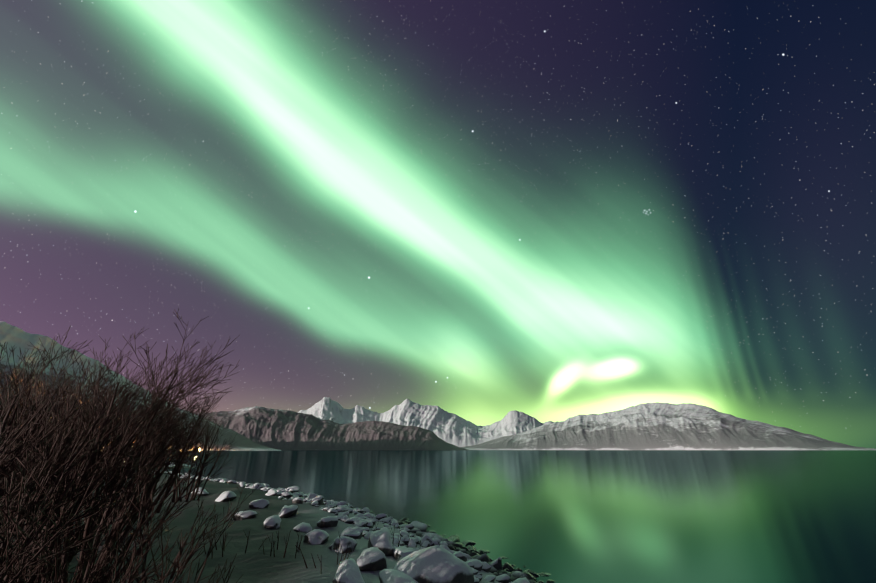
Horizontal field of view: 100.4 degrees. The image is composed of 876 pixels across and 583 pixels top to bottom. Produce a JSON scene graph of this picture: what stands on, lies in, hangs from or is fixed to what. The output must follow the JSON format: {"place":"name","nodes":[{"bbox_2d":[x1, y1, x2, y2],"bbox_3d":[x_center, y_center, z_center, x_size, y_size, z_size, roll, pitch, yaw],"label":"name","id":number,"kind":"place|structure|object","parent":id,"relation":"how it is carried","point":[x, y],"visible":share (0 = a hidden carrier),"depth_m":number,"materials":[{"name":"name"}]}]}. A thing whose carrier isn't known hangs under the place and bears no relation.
{"place":"outdoors","nodes":[
{"label":"outdoors","id":0,"kind":"place"},
{"bbox_2d":[0,321,280,450],"bbox_3d":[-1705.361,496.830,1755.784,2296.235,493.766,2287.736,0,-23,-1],"label":"hill","id":1,"kind":"structure","parent":0,"point":[17,337],"depth_m":1459.28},
{"bbox_2d":[2,473,511,582],"bbox_3d":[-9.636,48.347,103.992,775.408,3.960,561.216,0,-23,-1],"label":"shore ground","id":2,"kind":"structure","parent":0,"point":[253,564],"depth_m":6.61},
{"bbox_2d":[0,368,26,419],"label":"birch shrub","id":3,"kind":"object","parent":2,"relation":"on","point":[4,393],"visible":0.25,"depth_m":5.46,"materials":[{"name":"brown plant"}]},
{"bbox_2d":[0,422,64,534],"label":"birch shrub","id":4,"kind":"object","parent":2,"relation":"on","point":[22,467],"visible":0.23,"depth_m":4.25,"materials":[{"name":"brown plant"}]},
{"bbox_2d":[0,511,79,582],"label":"birch shrub","id":5,"kind":"object","parent":2,"relation":"on","point":[11,559],"visible":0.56,"depth_m":2.94,"materials":[{"name":"brown plant"}]},
{"bbox_2d":[0,368,81,501],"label":"birch shrub","id":6,"kind":"object","parent":2,"relation":"on","point":[35,392],"depth_m":8.91,"materials":[{"name":"brown plant"}]},
{"bbox_2d":[0,342,90,455],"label":"birch shrub","id":7,"kind":"object","parent":2,"relation":"on","point":[26,389],"visible":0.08,"depth_m":7.35,"materials":[{"name":"brown plant"}]},
{"bbox_2d":[2,445,100,546],"bbox_3d":[-6.065,2.905,4.895,1.500,1.735,2.482,0,-23,-1],"label":"birch shrub","id":8,"kind":"object","parent":2,"relation":"on","point":[27,501],"depth_m":5.21,"materials":[{"name":"brown plant"}]},
{"bbox_2d":[0,422,123,582],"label":"birch shrub","id":9,"kind":"object","parent":2,"relation":"on","point":[22,489],"visible":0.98,"depth_m":2.26,"materials":[{"name":"brown plant"}]},
{"bbox_2d":[0,344,147,482],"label":"birch shrub","id":10,"kind":"object","parent":2,"relation":"on","point":[15,389],"visible":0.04,"depth_m":6.04,"materials":[{"name":"brown plant"}]},
{"bbox_2d":[21,377,137,442],"bbox_3d":[-11.680,4.580,11.541,3.023,3.687,3.497,-19,-30,36],"label":"birch shrub","id":11,"kind":"object","parent":2,"relation":"on","point":[51,393],"visible":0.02,"depth_m":11.34,"materials":[{"name":"brown plant"}]},
{"bbox_2d":[0,377,171,528],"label":"birch shrub","id":12,"kind":"object","parent":2,"relation":"on","point":[61,432],"visible":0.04,"depth_m":7.34,"materials":[{"name":"brown plant"}]},
{"bbox_2d":[0,457,179,582],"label":"birch shrub","id":13,"kind":"object","parent":2,"relation":"on","point":[87,558],"visible":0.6,"depth_m":3.28,"materials":[{"name":"brown plant"}]},
{"bbox_2d":[0,349,209,581],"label":"birch shrub","id":14,"kind":"object","parent":2,"relation":"on","point":[81,471],"visible":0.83,"depth_m":3.90,"materials":[{"name":"brown plant"}]},
{"bbox_2d":[7,331,209,532],"bbox_3d":[-6.821,3.003,7.522,3.348,3.576,3.134,17,-29,-34],"label":"birch shrub","id":15,"kind":"object","parent":2,"relation":"on","point":[91,495],"visible":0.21,"depth_m":7.24,"materials":[{"name":"brown plant"}]},
{"bbox_2d":[0,347,231,582],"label":"birch shrub","id":16,"kind":"object","parent":2,"relation":"on","point":[135,498],"visible":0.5,"depth_m":4.88,"materials":[{"name":"brown plant"}]},
{"bbox_2d":[0,309,239,582],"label":"birch shrub","id":17,"kind":"object","parent":2,"relation":"on","point":[170,387],"visible":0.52,"depth_m":5.14,"materials":[{"name":"brown plant"}]},
{"bbox_2d":[0,409,240,582],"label":"birch shrub","id":18,"kind":"object","parent":2,"relation":"on","point":[49,564],"visible":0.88,"depth_m":3.11,"materials":[{"name":"brown plant"}]},
{"bbox_2d":[82,511,163,582],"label":"birch shrub","id":19,"kind":"object","parent":2,"relation":"on","point":[129,581],"visible":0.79,"depth_m":2.99,"materials":[{"name":"brown plant"}]},
{"bbox_2d":[91,528,218,582],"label":"birch shrub","id":20,"kind":"object","parent":2,"relation":"on","point":[132,569],"visible":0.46,"depth_m":3.55,"materials":[{"name":"brown plant"}]},
{"bbox_2d":[101,451,213,539],"bbox_3d":[-5.436,3.784,6.837,1.180,1.506,1.816,-10,-25,21],"label":"birch shrub","id":21,"kind":"object","parent":2,"relation":"on","point":[115,516],"visible":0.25,"depth_m":6.77,"materials":[{"name":"brown plant"}]},
{"bbox_2d":[93,479,261,582],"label":"birch shrub","id":22,"kind":"object","parent":2,"relation":"on","point":[203,564],"visible":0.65,"depth_m":5.00,"materials":[{"name":"brown plant"}]},
{"bbox_2d":[132,375,233,512],"bbox_3d":[-7.965,4.525,11.050,2.819,3.642,3.947,10,-26,-23],"label":"birch shrub","id":23,"kind":"object","parent":2,"relation":"on","point":[180,467],"visible":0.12,"depth_m":10.51,"materials":[{"name":"brown plant"}]},
{"bbox_2d":[146,554,242,582],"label":"shrub twigs","id":24,"kind":"object","parent":2,"relation":"on","point":[218,580],"visible":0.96,"depth_m":4.23,"materials":[{"name":"brown plant"}]},
{"bbox_2d":[166,391,240,501],"bbox_3d":[-9.031,5.448,13.224,3.337,3.893,1.942,0,-23,-1],"label":"birch shrub","id":25,"kind":"object","parent":2,"relation":"on","point":[207,456],"visible":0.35,"depth_m":13.06,"materials":[{"name":"brown plant"}]},
{"bbox_2d":[203,525,270,558],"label":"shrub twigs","id":26,"kind":"object","parent":2,"relation":"on","point":[223,546],"visible":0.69,"depth_m":6.02,"materials":[{"name":"brown plant"}]},
{"bbox_2d":[263,530,302,557],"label":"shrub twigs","id":27,"kind":"object","parent":2,"relation":"on","point":[286,542],"visible":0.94,"depth_m":5.96,"materials":[{"name":"brown plant"}]},
{"bbox_2d":[295,536,350,573],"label":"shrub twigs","id":28,"kind":"object","parent":2,"relation":"on","point":[320,561],"visible":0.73,"depth_m":5.49,"materials":[{"name":"brown plant"}]},
{"bbox_2d":[154,471,555,582],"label":"shore boulders","id":29,"kind":"object","parent":2,"relation":"on","point":[436,558],"visible":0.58,"depth_m":7.22,"materials":[{"name":"grey stone"}]},
{"bbox_2d":[373,519,409,546],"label":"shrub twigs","id":30,"kind":"object","parent":2,"relation":"on","point":[393,535],"visible":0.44,"depth_m":7.38,"materials":[{"name":"brown plant"}]},
{"bbox_2d":[195,406,467,449],"bbox_3d":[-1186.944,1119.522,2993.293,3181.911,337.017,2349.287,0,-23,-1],"label":"mountain","id":31,"kind":"structure","parent":0,"point":[278,429],"depth_m":2623.22,"materials":[{"name":"grey stone"}]},
{"bbox_2d":[298,397,553,446],"bbox_3d":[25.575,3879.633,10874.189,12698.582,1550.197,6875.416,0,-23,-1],"label":"mountains","id":32,"kind":"structure","parent":0,"point":[449,428],"depth_m":10535.25,"materials":[{"name":"white snow"}]},
{"bbox_2d":[0,0,875,448],"label":"sky","id":33,"kind":"structure","parent":0,"point":[480,212],"materials":[{"name":"green"}]},
{"bbox_2d":[139,450,875,582],"bbox_3d":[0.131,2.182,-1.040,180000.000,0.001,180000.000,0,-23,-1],"label":"water","id":34,"kind":"structure","parent":0,"point":[684,516],"depth_m":18.28,"materials":[{"name":"liquid"}]},
{"bbox_2d":[460,402,875,449],"bbox_3d":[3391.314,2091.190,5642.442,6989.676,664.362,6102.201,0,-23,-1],"label":"mountain","id":35,"kind":"structure","parent":0,"point":[663,426],"depth_m":4169.33,"materials":[{"name":"grey stone"}]}
]}

